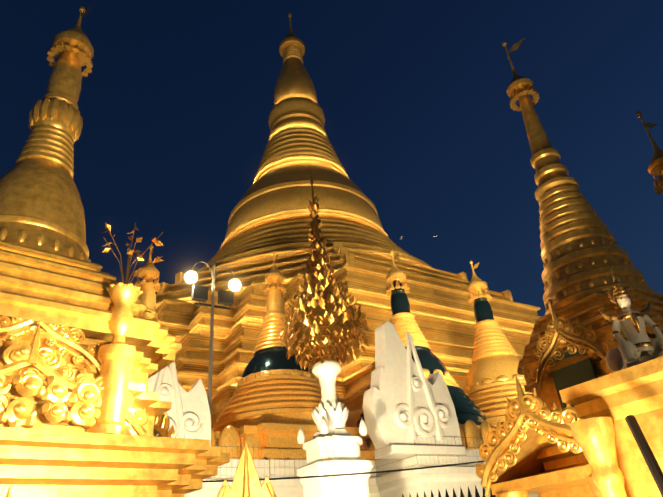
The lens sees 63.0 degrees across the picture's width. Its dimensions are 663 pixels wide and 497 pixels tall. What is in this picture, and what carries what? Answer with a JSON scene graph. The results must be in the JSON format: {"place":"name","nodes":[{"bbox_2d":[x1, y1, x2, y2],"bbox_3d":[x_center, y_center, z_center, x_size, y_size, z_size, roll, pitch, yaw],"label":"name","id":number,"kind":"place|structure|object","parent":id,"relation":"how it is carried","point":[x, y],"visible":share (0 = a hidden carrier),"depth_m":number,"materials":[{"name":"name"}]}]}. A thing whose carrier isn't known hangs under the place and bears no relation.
{"place":"outdoors","nodes":[
{"label":"outdoors","id":0,"kind":"place"},
{"bbox_2d":[217,442,275,496],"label":"pointed ornament","id":1,"kind":"object","parent":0,"point":[246,482],"visible":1,"depth_m":6.71,"materials":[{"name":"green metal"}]},
{"bbox_2d":[184,459,379,496],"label":"plinth wall","id":2,"kind":"structure","parent":0,"point":[287,487],"depth_m":21.10,"materials":[{"name":"white paint"}]},
{"bbox_2d":[134,243,219,446],"bbox_3d":[-8.994,4.671,25.573,7.246,11.594,7.246,13,-35,-29],"label":"stupa","id":3,"kind":"object","parent":2,"relation":"on","point":[149,274],"visible":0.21,"depth_m":26.78,"materials":[{"name":"gold metal"}]},
{"bbox_2d":[147,361,210,445],"bbox_3d":[-6.501,5.513,20.286,4.007,5.032,1.187,13,-35,-29],"label":"carved ornament","id":4,"kind":"object","parent":2,"relation":"on","point":[189,415],"visible":0.31,"depth_m":20.22,"materials":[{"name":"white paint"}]},
{"bbox_2d":[184,260,240,415],"bbox_3d":[-5.206,4.495,23.410,2.724,9.123,0.585,13,-35,-29],"label":"street lamp","id":5,"kind":"object","parent":2,"relation":"on","point":[200,294],"visible":0.96,"depth_m":24.45,"materials":[{"name":"silver metal"}]},
{"bbox_2d":[212,249,372,460],"bbox_3d":[-2.779,5.092,27.560,7.396,11.834,7.396,13,-35,-29],"label":"stupa","id":6,"kind":"object","parent":2,"relation":"on","point":[275,400],"visible":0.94,"depth_m":24.23,"materials":[{"name":"gold metal"}]},
{"bbox_2d":[211,425,375,460],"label":"plinth merlons","id":7,"kind":"object","parent":2,"relation":"on","point":[229,435],"visible":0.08,"depth_m":21.09,"materials":[{"name":"gold metal"}]},
{"bbox_2d":[155,242,541,427],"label":"stupa terraces","id":8,"kind":"object","parent":2,"relation":"on","point":[441,309],"visible":0.12,"depth_m":47.22,"materials":[{"name":"gold metal"}]},
{"bbox_2d":[196,12,431,272],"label":"stupa","id":9,"kind":"object","parent":8,"relation":"on","point":[270,212],"visible":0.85,"depth_m":74.80,"materials":[{"name":"gold metal"}]},
{"bbox_2d":[362,322,465,458],"bbox_3d":[3.256,5.957,23.145,4.449,5.587,1.318,13,-35,-29],"label":"carved ornament","id":10,"kind":"object","parent":2,"relation":"on","point":[405,401],"visible":1,"depth_m":22.32,"materials":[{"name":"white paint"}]},
{"bbox_2d":[357,250,495,431],"bbox_3d":[4.492,5.946,32.258,8.661,13.858,8.661,13,-35,-29],"label":"stupa","id":11,"kind":"object","parent":2,"relation":"on","point":[402,320],"visible":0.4,"depth_m":31.12,"materials":[{"name":"gold metal"}]},
{"bbox_2d":[463,259,537,425],"bbox_3d":[10.791,7.047,36.094,9.220,14.753,9.220,13,-35,-29],"label":"stupa","id":12,"kind":"object","parent":2,"relation":"on","point":[490,384],"visible":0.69,"depth_m":34.24,"materials":[{"name":"gold metal"}]},
{"bbox_2d":[214,446,380,477],"bbox_3d":[13.656,14.945,35.157,72.206,1.120,9.834,13,-35,-29],"label":"wire fence plinth","id":13,"kind":"object","parent":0,"point":[276,458],"visible":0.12,"depth_m":21.10,"materials":[{"name":"metal"}]},
{"bbox_2d":[0,0,662,316],"label":"sky","id":14,"kind":"structure","parent":0,"point":[176,101],"materials":[{"name":"blue"}]},
{"bbox_2d":[366,420,538,496],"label":"wall","id":15,"kind":"structure","parent":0,"point":[413,483],"depth_m":22.28,"materials":[{"name":"white paint"}]},
{"bbox_2d":[636,111,662,194],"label":"stupa","id":16,"kind":"object","parent":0,"point":[655,167],"visible":1,"depth_m":9.25,"materials":[{"name":"gold metal"}]},
{"label":"ground","id":17,"kind":"structure","parent":0,"visible":0},
{"bbox_2d":[0,5,229,496],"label":"stupa","id":18,"kind":"object","parent":17,"relation":"on","point":[88,348],"visible":1,"depth_m":5.63,"materials":[{"name":"gold metal"}]},
{"bbox_2d":[102,222,163,283],"bbox_3d":[-2.316,0.141,6.389,0.672,0.881,0.653,-5,-30,-1],"label":"ornamental plant","id":19,"kind":"object","parent":18,"relation":"on","point":[131,252],"visible":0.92,"depth_m":6.33,"materials":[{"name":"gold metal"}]},
{"bbox_2d":[202,459,496,481],"bbox_3d":[-0.103,3.184,7.787,6.598,0.212,0.022,-4,-30,-3],"label":"power wire","id":20,"kind":"object","parent":18,"relation":"attached to","point":[356,473],"visible":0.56,"depth_m":7.76,"materials":[{"name":"black metal"}]},
{"bbox_2d":[297,360,372,496],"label":"urn pedestal","id":21,"kind":"object","parent":17,"relation":"on","point":[332,447],"visible":1,"depth_m":18.09,"materials":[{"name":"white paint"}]},
{"bbox_2d":[280,164,368,371],"bbox_3d":[-0.510,0.278,22.763,3.534,10.041,3.597,-5,-30,-1],"label":"ornamental tree","id":22,"kind":"object","parent":21,"relation":"in","point":[328,329],"visible":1,"depth_m":20.68,"materials":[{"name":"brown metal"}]},
{"bbox_2d":[402,485,495,496],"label":"spiked fence","id":23,"kind":"object","parent":17,"relation":"on","point":[469,494],"visible":0.42,"depth_m":7.54,"materials":[{"name":"black metal"}]},
{"bbox_2d":[476,37,662,496],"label":"stupa","id":24,"kind":"object","parent":17,"relation":"on","point":[569,434],"visible":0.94,"depth_m":5.76,"materials":[{"name":"gold metal"}]},
{"bbox_2d":[599,267,662,372],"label":"guardian statue","id":25,"kind":"object","parent":24,"relation":"on","point":[633,348],"visible":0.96,"depth_m":4.75,"materials":[{"name":"white stone"}]},
{"bbox_2d":[625,415,662,496],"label":"leaning pole","id":26,"kind":"object","parent":17,"relation":"on","point":[646,451],"visible":1,"depth_m":3.70,"materials":[{"name":"black metal"}]}
]}

